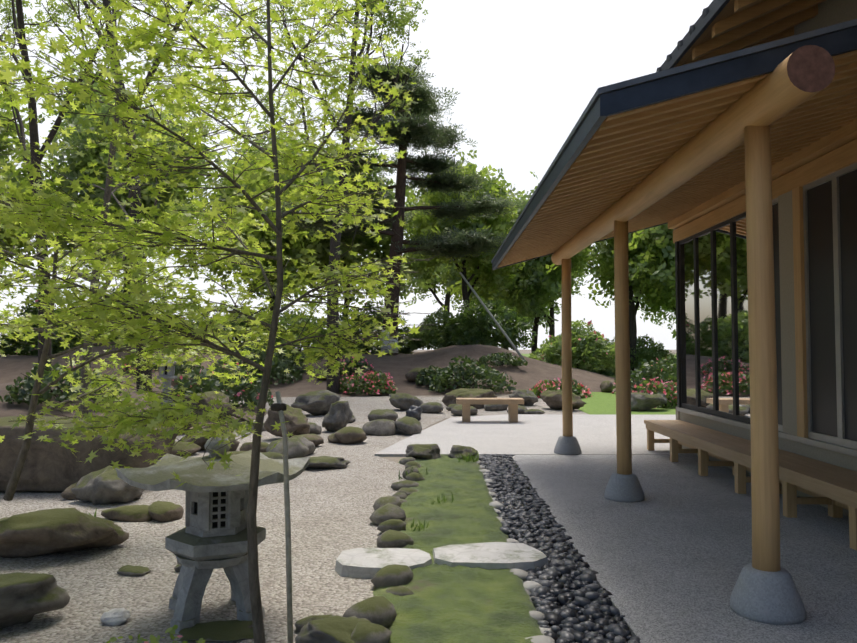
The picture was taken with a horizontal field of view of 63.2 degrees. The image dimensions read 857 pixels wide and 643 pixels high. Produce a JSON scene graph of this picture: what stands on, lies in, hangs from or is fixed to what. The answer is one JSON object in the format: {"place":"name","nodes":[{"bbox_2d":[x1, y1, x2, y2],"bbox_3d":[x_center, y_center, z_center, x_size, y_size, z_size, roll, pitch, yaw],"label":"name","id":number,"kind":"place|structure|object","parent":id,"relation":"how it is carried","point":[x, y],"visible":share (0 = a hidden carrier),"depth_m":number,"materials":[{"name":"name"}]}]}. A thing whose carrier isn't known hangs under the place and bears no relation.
{"place":"outdoors","nodes":[
{"label":"outdoors","id":0,"kind":"place"},
{"bbox_2d":[0,396,588,642],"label":"gravel yard","id":1,"kind":"structure","parent":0,"point":[331,510],"depth_m":4.58,"materials":[{"name":"beige gravel"}]},
{"bbox_2d":[0,572,69,628],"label":"rock","id":2,"kind":"object","parent":1,"relation":"on","point":[25,597],"visible":0.98,"depth_m":3.39,"materials":[{"name":"grey stone"}]},
{"bbox_2d":[0,507,128,557],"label":"rock","id":3,"kind":"object","parent":1,"relation":"on","point":[39,533],"visible":0.94,"depth_m":4.49,"materials":[{"name":"green stone"}]},
{"bbox_2d":[0,416,180,491],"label":"boulder","id":4,"kind":"object","parent":1,"relation":"on","point":[52,467],"visible":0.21,"depth_m":6.54,"materials":[{"name":"stone"}]},
{"bbox_2d":[71,465,144,504],"bbox_3d":[-2.853,1.483,6.251,0.551,0.358,0.472,-1,-2,24],"label":"rock","id":5,"kind":"object","parent":1,"relation":"on","point":[106,485],"visible":0.69,"depth_m":6.08,"materials":[{"name":"grey stone"}]},
{"bbox_2d":[100,608,129,625],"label":"rock","id":6,"kind":"object","parent":1,"relation":"on","point":[115,616],"visible":0.98,"depth_m":3.44,"materials":[{"name":"grey stone"}]},
{"bbox_2d":[0,187,297,500],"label":"maple","id":7,"kind":"object","parent":1,"relation":"on","point":[185,357],"depth_m":4.64,"materials":[{"name":"green plant"}]},
{"bbox_2d":[106,625,204,642],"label":"azalea","id":8,"kind":"object","parent":1,"relation":"on","point":[154,639],"depth_m":2.86,"materials":[{"name":"green plant"}]},
{"bbox_2d":[0,0,355,417],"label":"maple","id":9,"kind":"object","parent":1,"relation":"on","point":[108,189],"depth_m":8.94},
{"bbox_2d":[179,429,228,450],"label":"rock","id":10,"kind":"object","parent":1,"relation":"on","point":[201,441],"visible":0.31,"depth_m":9.25,"materials":[{"name":"grey stone"}]},
{"bbox_2d":[116,434,309,633],"bbox_3d":[-1.095,1.044,3.607,0.899,0.927,0.960,0,-2,1],"label":"stone lantern","id":11,"kind":"object","parent":1,"relation":"on","point":[206,540],"visible":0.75,"depth_m":3.46,"materials":[{"name":"stone"}]},
{"bbox_2d":[61,426,366,521],"bbox_3d":[-3.360,1.598,8.457,4.077,0.299,5.349,-1,-2,14],"label":"rock cluster","id":12,"kind":"object","parent":1,"relation":"on","point":[162,511],"visible":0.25,"depth_m":6.25,"materials":[{"name":"green stone"}]},
{"bbox_2d":[178,620,253,641],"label":"mossy rock","id":13,"kind":"object","parent":1,"relation":"on","point":[225,631],"visible":0.85,"depth_m":3.29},
{"bbox_2d":[0,0,438,642],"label":"maple tree","id":14,"kind":"object","parent":1,"relation":"on","point":[175,219],"depth_m":2.94,"materials":[{"name":"green plant"}]},
{"bbox_2d":[117,560,333,631],"bbox_3d":[-0.976,1.461,3.608,0.555,0.138,2.276,2,-3,-42],"label":"rock cluster","id":15,"kind":"object","parent":1,"relation":"on","point":[128,570],"visible":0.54,"depth_m":4.16,"materials":[{"name":"green stone"}]},
{"bbox_2d":[227,451,261,454],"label":"rock","id":16,"kind":"object","parent":1,"relation":"on","point":[235,452],"visible":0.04,"depth_m":8.04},
{"bbox_2d":[270,391,292,642],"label":"maple stake","id":17,"kind":"object","parent":1,"relation":"on","point":[279,406],"visible":1,"depth_m":2.94,"materials":[{"name":"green wood"}]},
{"bbox_2d":[264,404,309,437],"bbox_3d":[-2.141,1.558,10.522,0.667,0.598,0.722,0,-2,1],"label":"rock","id":18,"kind":"object","parent":1,"relation":"on","point":[297,423],"visible":0.81,"depth_m":10.36,"materials":[{"name":"grey stone"}]},
{"bbox_2d":[293,456,350,468],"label":"rock","id":19,"kind":"object","parent":1,"relation":"on","point":[328,462],"visible":0.65,"depth_m":7.88,"materials":[{"name":"stone"}]},
{"bbox_2d":[295,615,370,642],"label":"rock","id":20,"kind":"object","parent":1,"relation":"on","point":[335,629],"visible":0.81,"depth_m":3.13,"materials":[{"name":"green stone"}]},
{"bbox_2d":[322,401,352,431],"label":"rock","id":21,"kind":"object","parent":1,"relation":"on","point":[338,416],"visible":0.9,"depth_m":11.38,"materials":[{"name":"grey stone"}]},
{"bbox_2d":[335,548,431,578],"bbox_3d":[-0.273,1.496,4.320,0.606,0.080,0.431,0,-2,1],"label":"stepping stone","id":22,"kind":"object","parent":1,"relation":"on","point":[366,563],"visible":0.75,"depth_m":4.26,"materials":[{"name":"grey stone"}]},
{"bbox_2d":[342,457,424,642],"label":"edging stones","id":23,"kind":"object","parent":1,"relation":"on","point":[388,516],"visible":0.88,"depth_m":3.94,"materials":[{"name":"green stone"}]},
{"bbox_2d":[235,402,544,458],"bbox_3d":[-0.871,1.720,12.215,3.300,0.371,8.844,-1,-3,31],"label":"rock cluster","id":24,"kind":"object","parent":1,"relation":"on","point":[381,422],"visible":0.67,"depth_m":11.00,"materials":[{"name":"grey stone"}]},
{"bbox_2d":[389,393,423,410],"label":"boulder","id":25,"kind":"object","parent":1,"relation":"on","point":[404,401],"visible":0.83,"depth_m":15.27,"materials":[{"name":"grey stone"}]},
{"bbox_2d":[406,405,422,420],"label":"dark rock","id":26,"kind":"object","parent":1,"relation":"on","point":[413,411],"visible":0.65,"depth_m":13.03,"materials":[{"name":"grey stone"}]},
{"bbox_2d":[373,454,542,642],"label":"moss strip","id":27,"kind":"object","parent":1,"relation":"on","point":[444,603],"visible":0.62,"depth_m":3.95,"materials":[{"name":"green plant"}]},
{"bbox_2d":[399,467,428,480],"bbox_3d":[-0.152,1.572,7.186,0.353,0.150,0.264,0,-2,1],"label":"grass tuft","id":28,"kind":"object","parent":27,"relation":"on","point":[411,471],"visible":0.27,"depth_m":7.25,"materials":[{"name":"green plant"}]},
{"bbox_2d":[407,518,431,531],"bbox_3d":[-0.101,1.509,5.109,0.233,0.110,0.275,1,-2,-16],"label":"grass tuft","id":29,"kind":"object","parent":27,"relation":"on","point":[419,526],"visible":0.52,"depth_m":5.15,"materials":[{"name":"green plant"}]},
{"bbox_2d":[405,444,441,459],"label":"mossy rock","id":30,"kind":"object","parent":27,"relation":"on","point":[426,451],"visible":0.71,"depth_m":8.39,"materials":[{"name":"stone"}]},
{"bbox_2d":[430,491,454,503],"bbox_3d":[0.153,1.532,5.990,0.347,0.136,0.201,1,-2,-16],"label":"grass tuft","id":31,"kind":"object","parent":27,"relation":"on","point":[443,499],"visible":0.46,"depth_m":6.00,"materials":[{"name":"green plant"}]},
{"bbox_2d":[448,445,477,459],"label":"mossy rock","id":32,"kind":"object","parent":27,"relation":"on","point":[457,450],"visible":0.65,"depth_m":8.42,"materials":[{"name":"green stone"}]},
{"bbox_2d":[456,451,478,461],"bbox_3d":[0.475,1.598,8.198,0.328,0.182,0.313,1,-2,-21],"label":"grass tuft","id":33,"kind":"object","parent":27,"relation":"on","point":[468,458],"visible":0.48,"depth_m":8.19,"materials":[{"name":"green plant"}]},
{"bbox_2d":[433,542,547,570],"bbox_3d":[0.385,1.501,4.439,0.739,0.080,0.485,0,-2,1],"label":"stepping stone","id":34,"kind":"object","parent":27,"relation":"on","point":[500,555],"visible":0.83,"depth_m":4.34,"materials":[{"name":"grey stone"}]},
{"bbox_2d":[476,460,554,642],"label":"edging stones","id":35,"kind":"object","parent":27,"relation":"on","point":[529,586],"visible":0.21,"depth_m":3.92,"materials":[{"name":"grey stone"}]},
{"bbox_2d":[442,388,497,408],"bbox_3d":[0.928,1.831,16.235,0.972,0.527,1.071,-2,-3,41],"label":"boulder","id":36,"kind":"object","parent":1,"relation":"on","point":[450,397],"visible":0.6,"depth_m":16.00,"materials":[{"name":"stone"}]},
{"bbox_2d":[509,389,538,405],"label":"boulder","id":37,"kind":"object","parent":1,"relation":"on","point":[529,397],"visible":0.79,"depth_m":16.65,"materials":[{"name":"grey stone"}]},
{"bbox_2d":[0,344,639,435],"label":"earth bank terrain","id":38,"kind":"structure","parent":0,"point":[530,375],"depth_m":24.08,"materials":[{"name":"brown soil"}]},
{"bbox_2d":[0,76,70,297],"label":"tree leaves","id":39,"kind":"object","parent":38,"relation":"on","point":[3,147],"depth_m":30.52,"materials":[{"name":"green plant"}]},
{"bbox_2d":[0,295,77,355],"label":"bank shrub leaves","id":40,"kind":"object","parent":38,"relation":"on","point":[33,310],"depth_m":30.58,"materials":[{"name":"green plant"}]},
{"bbox_2d":[21,373,92,401],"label":"shrub stems","id":41,"kind":"object","parent":38,"relation":"on","point":[51,391],"visible":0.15,"depth_m":11.87,"materials":[{"name":"brown plant"}]},
{"bbox_2d":[0,362,126,405],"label":"shrub leaves","id":42,"kind":"object","parent":38,"relation":"on","point":[27,385],"visible":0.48,"depth_m":11.61,"materials":[{"name":"green plant"}]},
{"bbox_2d":[51,307,95,353],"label":"bank shrub leaves","id":43,"kind":"object","parent":38,"relation":"on","point":[55,350],"depth_m":30.37,"materials":[{"name":"green plant"}]},
{"bbox_2d":[0,0,179,371],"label":"tree","id":44,"kind":"object","parent":38,"relation":"on","point":[33,131],"depth_m":21.28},
{"bbox_2d":[51,285,167,348],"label":"bank shrub leaves","id":45,"kind":"object","parent":38,"relation":"on","point":[75,339],"depth_m":28.66,"materials":[{"name":"green plant"}]},
{"bbox_2d":[35,0,201,390],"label":"tree","id":46,"kind":"object","parent":38,"relation":"on","point":[106,4],"depth_m":17.32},
{"bbox_2d":[18,51,232,292],"bbox_3d":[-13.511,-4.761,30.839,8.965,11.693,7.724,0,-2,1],"label":"tree leaves","id":47,"kind":"object","parent":38,"relation":"on","point":[92,155],"depth_m":29.56,"materials":[{"name":"green plant"}]},
{"bbox_2d":[118,362,158,370],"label":"slope shrub leaves","id":48,"kind":"object","parent":38,"relation":"on","point":[126,368],"depth_m":23.89,"materials":[{"name":"green plant"}]},
{"bbox_2d":[141,405,192,432],"bbox_3d":[-4.271,1.614,11.375,0.989,0.471,0.856,0,-2,1],"label":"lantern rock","id":49,"kind":"object","parent":38,"relation":"on","point":[189,426],"visible":0.04,"depth_m":11.16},
{"bbox_2d":[152,353,176,405],"bbox_3d":[-4.265,0.905,11.356,0.475,0.911,0.453,0,-2,1],"label":"lantern","id":50,"kind":"object","parent":49,"relation":"on","point":[169,376],"visible":0.44,"depth_m":11.28,"materials":[{"name":"stone"}]},
{"bbox_2d":[126,317,225,352],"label":"bank shrub leaves","id":51,"kind":"object","parent":38,"relation":"on","point":[192,322],"depth_m":29.10,"materials":[{"name":"green plant"}]},
{"bbox_2d":[174,361,203,375],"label":"slope shrub leaves","id":52,"kind":"object","parent":38,"relation":"on","point":[177,370],"depth_m":22.53,"materials":[{"name":"green plant"}]},
{"bbox_2d":[182,391,236,417],"bbox_3d":[-4.163,1.578,12.993,0.825,0.525,1.231,-1,-3,28],"label":"boulder","id":53,"kind":"object","parent":38,"relation":"on","point":[212,395],"visible":0.38,"depth_m":12.85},
{"bbox_2d":[172,363,273,407],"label":"shrub leaves","id":54,"kind":"object","parent":38,"relation":"on","point":[211,383],"visible":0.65,"depth_m":15.08,"materials":[{"name":"green plant"}]},
{"bbox_2d":[196,377,260,396],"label":"shrub stems","id":55,"kind":"object","parent":38,"relation":"on","point":[236,392],"visible":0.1,"depth_m":15.47,"materials":[{"name":"brown plant"}]},
{"bbox_2d":[204,309,285,352],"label":"bank shrub leaves","id":56,"kind":"object","parent":38,"relation":"on","point":[233,324],"depth_m":29.69,"materials":[{"name":"green plant"}]},
{"bbox_2d":[213,338,302,384],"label":"shrub leaves","id":57,"kind":"object","parent":38,"relation":"on","point":[280,364],"visible":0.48,"depth_m":22.06,"materials":[{"name":"green plant"}]},
{"bbox_2d":[174,121,341,310],"bbox_3d":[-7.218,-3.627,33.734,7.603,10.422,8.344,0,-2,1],"label":"tree leaves","id":58,"kind":"object","parent":38,"relation":"on","point":[297,247],"depth_m":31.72,"materials":[{"name":"green plant"}]},
{"bbox_2d":[270,360,305,376],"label":"slope shrub leaves","id":59,"kind":"object","parent":38,"relation":"on","point":[294,364],"depth_m":23.28,"materials":[{"name":"green plant"}]},
{"bbox_2d":[245,308,352,362],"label":"bank shrub leaves","id":60,"kind":"object","parent":38,"relation":"on","point":[283,318],"depth_m":27.92,"materials":[{"name":"green plant"}]},
{"bbox_2d":[185,0,429,392],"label":"tall tree leaves","id":61,"kind":"object","parent":38,"relation":"on","point":[401,22],"depth_m":21.09,"materials":[{"name":"green plant"}]},
{"bbox_2d":[291,390,340,415],"bbox_3d":[-2.292,1.710,14.314,0.957,0.604,0.869,0,-2,1],"label":"boulder","id":62,"kind":"object","parent":38,"relation":"on","point":[318,402],"visible":0.79,"depth_m":14.05,"materials":[{"name":"grey stone"}]},
{"bbox_2d":[340,357,374,374],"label":"slope shrub leaves","id":63,"kind":"object","parent":38,"relation":"on","point":[359,363],"depth_m":22.83,"materials":[{"name":"green plant"}]},
{"bbox_2d":[287,143,432,315],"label":"tree leaves","id":64,"kind":"object","parent":38,"relation":"on","point":[367,246],"depth_m":34.70,"materials":[{"name":"green plant"}]},
{"bbox_2d":[339,370,397,394],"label":"azalea leaves","id":65,"kind":"object","parent":38,"relation":"on","point":[356,380],"visible":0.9,"depth_m":20.18,"materials":[{"name":"green plant"}]},
{"bbox_2d":[339,301,412,354],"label":"bank shrub leaves","id":66,"kind":"object","parent":38,"relation":"on","point":[405,350],"depth_m":31.52,"materials":[{"name":"green plant"}]},
{"bbox_2d":[265,54,524,354],"bbox_3d":[-0.960,-4.589,28.940,10.195,11.981,9.421,0,-2,1],"label":"pine","id":67,"kind":"object","parent":38,"relation":"on","point":[431,136],"depth_m":28.47,"materials":[{"name":"green plant"}]},
{"bbox_2d":[386,191,459,313],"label":"tree leaves","id":68,"kind":"object","parent":38,"relation":"on","point":[433,283],"depth_m":56.35,"materials":[{"name":"green plant"}]},
{"bbox_2d":[415,365,451,385],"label":"slope shrub leaves","id":69,"kind":"object","parent":38,"relation":"on","point":[426,377],"visible":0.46,"depth_m":21.78,"materials":[{"name":"green plant"}]},
{"bbox_2d":[401,308,501,350],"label":"bank shrub leaves","id":70,"kind":"object","parent":38,"relation":"on","point":[433,335],"visible":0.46,"depth_m":30.82,"materials":[{"name":"green plant"}]},
{"bbox_2d":[381,272,525,361],"bbox_3d":[1.102,0.077,27.086,6.827,4.103,0.823,-1,-3,29],"label":"support pole","id":71,"kind":"object","parent":38,"relation":"on","point":[489,313],"visible":0.58,"depth_m":26.91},
{"bbox_2d":[428,355,516,392],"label":"shrub leaves","id":72,"kind":"object","parent":38,"relation":"on","point":[480,371],"visible":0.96,"depth_m":20.96,"materials":[{"name":"green plant"}]},
{"bbox_2d":[453,371,491,388],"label":"shrub stems","id":73,"kind":"object","parent":38,"relation":"on","point":[474,379],"visible":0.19,"depth_m":21.44,"materials":[{"name":"brown plant"}]},
{"bbox_2d":[428,259,523,349],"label":"tree leaves","id":74,"kind":"object","parent":38,"relation":"on","point":[450,280],"depth_m":46.80,"materials":[{"name":"green plant"}]},
{"bbox_2d":[402,149,557,312],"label":"tree leaves","id":75,"kind":"object","parent":38,"relation":"on","point":[486,274],"depth_m":34.51,"materials":[{"name":"green plant"}]},
{"bbox_2d":[439,295,536,349],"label":"bank shrub leaves","id":76,"kind":"object","parent":38,"relation":"on","point":[463,322],"depth_m":29.43,"materials":[{"name":"green plant"}]},
{"bbox_2d":[475,352,527,366],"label":"slope shrub leaves","id":77,"kind":"object","parent":38,"relation":"on","point":[498,357],"depth_m":24.03,"materials":[{"name":"green plant"}]},
{"bbox_2d":[489,172,596,352],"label":"tree leaves","id":78,"kind":"object","parent":38,"relation":"on","point":[541,287],"depth_m":37.89,"materials":[{"name":"green plant"}]},
{"bbox_2d":[529,378,591,397],"bbox_3d":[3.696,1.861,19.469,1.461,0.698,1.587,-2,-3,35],"label":"azalea leaves","id":79,"kind":"object","parent":38,"relation":"on","point":[578,388],"visible":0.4,"depth_m":19.30,"materials":[{"name":"green plant"}]},
{"bbox_2d":[540,390,586,409],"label":"boulder","id":80,"kind":"object","parent":38,"relation":"on","point":[551,399],"visible":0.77,"depth_m":15.46,"materials":[{"name":"grey stone"}]},
{"bbox_2d":[529,318,614,371],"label":"bank shrub leaves","id":81,"kind":"object","parent":38,"relation":"on","point":[599,347],"depth_m":27.26,"materials":[{"name":"green plant"}]},
{"bbox_2d":[611,356,676,393],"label":"shrub leaves","id":82,"kind":"object","parent":38,"relation":"on","point":[638,374],"visible":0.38,"depth_m":20.59,"materials":[{"name":"green plant"}]},
{"bbox_2d":[631,392,667,410],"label":"boulder","id":83,"kind":"object","parent":38,"relation":"on","point":[643,401],"visible":0.73,"depth_m":15.12,"materials":[{"name":"grey stone"}]},
{"bbox_2d":[632,378,676,408],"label":"azalea leaves","id":84,"kind":"object","parent":38,"relation":"on","point":[660,387],"visible":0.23,"depth_m":16.17,"materials":[{"name":"green plant"}]},
{"bbox_2d":[0,0,712,349],"label":"sky","id":85,"kind":"structure","parent":0,"point":[524,73],"materials":[{"name":"white"}]},
{"bbox_2d":[171,365,673,404],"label":"flowers","id":86,"kind":"object","parent":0,"point":[410,375],"visible":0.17,"depth_m":21.81,"materials":[{"name":"plant"}]},
{"bbox_2d":[369,350,675,462],"bbox_3d":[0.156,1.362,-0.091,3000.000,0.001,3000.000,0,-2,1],"label":"soil","id":87,"kind":"structure","parent":0,"point":[395,459],"depth_m":20.47,"materials":[{"name":"brown soil"}]},
{"bbox_2d":[477,454,640,642],"bbox_3d":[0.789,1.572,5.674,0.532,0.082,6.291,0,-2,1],"label":"drain pebbles","id":88,"kind":"object","parent":87,"relation":"on","point":[516,495],"visible":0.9,"depth_m":4.15,"materials":[{"name":"black stone"}]},
{"bbox_2d":[512,455,856,642],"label":"terrace slab","id":89,"kind":"structure","parent":87,"relation":"on","point":[668,558],"depth_m":4.68,"materials":[{"name":"grey concrete"}]},
{"bbox_2d":[604,220,644,501],"bbox_3d":[1.753,0.333,6.286,0.352,2.501,0.352,0,-2,1],"label":"veranda post","id":90,"kind":"object","parent":89,"relation":"on","point":[623,484],"visible":0.96,"depth_m":6.23,"materials":[{"name":"brown wood"}]},
{"bbox_2d":[644,420,856,550],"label":"veranda bench","id":91,"kind":"object","parent":89,"relation":"on","point":[834,487],"visible":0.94,"depth_m":6.01,"materials":[{"name":"brown wood"}]},
{"bbox_2d":[730,125,805,624],"bbox_3d":[1.720,0.226,3.588,0.352,2.500,0.352,0,-2,1],"label":"veranda post","id":92,"kind":"object","parent":89,"relation":"on","point":[765,590],"visible":0.98,"depth_m":3.53,"materials":[{"name":"brown wood"}]},
{"bbox_2d":[551,45,834,264],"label":"log beam","id":93,"kind":"structure","parent":92,"relation":"on","point":[796,78],"depth_m":3.87,"materials":[{"name":"brown wood"}]},
{"bbox_2d":[375,414,696,456],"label":"pavement","id":94,"kind":"structure","parent":0,"point":[533,434],"depth_m":10.72,"materials":[{"name":"grey concrete"}]},
{"bbox_2d":[456,398,523,422],"bbox_3d":[1.123,1.637,12.798,1.220,0.440,0.447,0,-2,1],"label":"wooden bench","id":95,"kind":"object","parent":94,"relation":"on","point":[512,403],"visible":0.96,"depth_m":12.62,"materials":[{"name":"brown wood"}]},
{"bbox_2d":[554,259,581,454],"bbox_3d":[1.786,0.440,8.983,0.352,2.500,0.352,0,-2,1],"label":"veranda post","id":96,"kind":"object","parent":94,"relation":"on","point":[567,443],"visible":1,"depth_m":8.92,"materials":[{"name":"brown wood"}]},
{"bbox_2d":[522,354,676,414],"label":"lawn","id":97,"kind":"structure","parent":0,"point":[601,403],"depth_m":16.12,"materials":[{"name":"green plant"}]},
{"bbox_2d":[514,244,595,345],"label":"tree leaves","id":98,"kind":"object","parent":97,"relation":"on","point":[558,309],"depth_m":61.52,"materials":[{"name":"green plant"}]},
{"bbox_2d":[533,335,613,375],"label":"lawn shrub leaves","id":99,"kind":"object","parent":97,"relation":"on","point":[607,372],"visible":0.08,"depth_m":35.21,"materials":[{"name":"green plant"}]},
{"bbox_2d":[577,227,675,375],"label":"tree leaves","id":100,"kind":"object","parent":97,"relation":"on","point":[602,272],"depth_m":34.99,"materials":[{"name":"green plant"}]},
{"bbox_2d":[603,334,676,375],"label":"lawn shrub leaves","id":101,"kind":"object","parent":97,"relation":"on","point":[643,351],"depth_m":35.95,"materials":[{"name":"green plant"}]},
{"bbox_2d":[612,223,675,322],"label":"tree leaves","id":102,"kind":"object","parent":97,"relation":"on","point":[665,292],"visible":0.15,"depth_m":33.96,"materials":[{"name":"green plant"}]},
{"bbox_2d":[638,295,675,339],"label":"tree leaves","id":103,"kind":"object","parent":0,"point":[664,318],"depth_m":47.30,"materials":[{"name":"green plant"}]},
{"bbox_2d":[668,0,856,516],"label":"house wall","id":104,"kind":"structure","parent":0,"point":[814,197],"depth_m":6.36,"materials":[{"name":"paint"}]},
{"bbox_2d":[491,19,856,269],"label":"eave roof","id":105,"kind":"structure","parent":104,"relation":"attached to","point":[624,138],"depth_m":4.24,"materials":[{"name":"brown wood"}]},
{"bbox_2d":[656,0,825,71],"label":"roof","id":106,"kind":"structure","parent":104,"relation":"on","point":[719,27],"depth_m":5.60,"materials":[{"name":"brown wood"}]}
]}

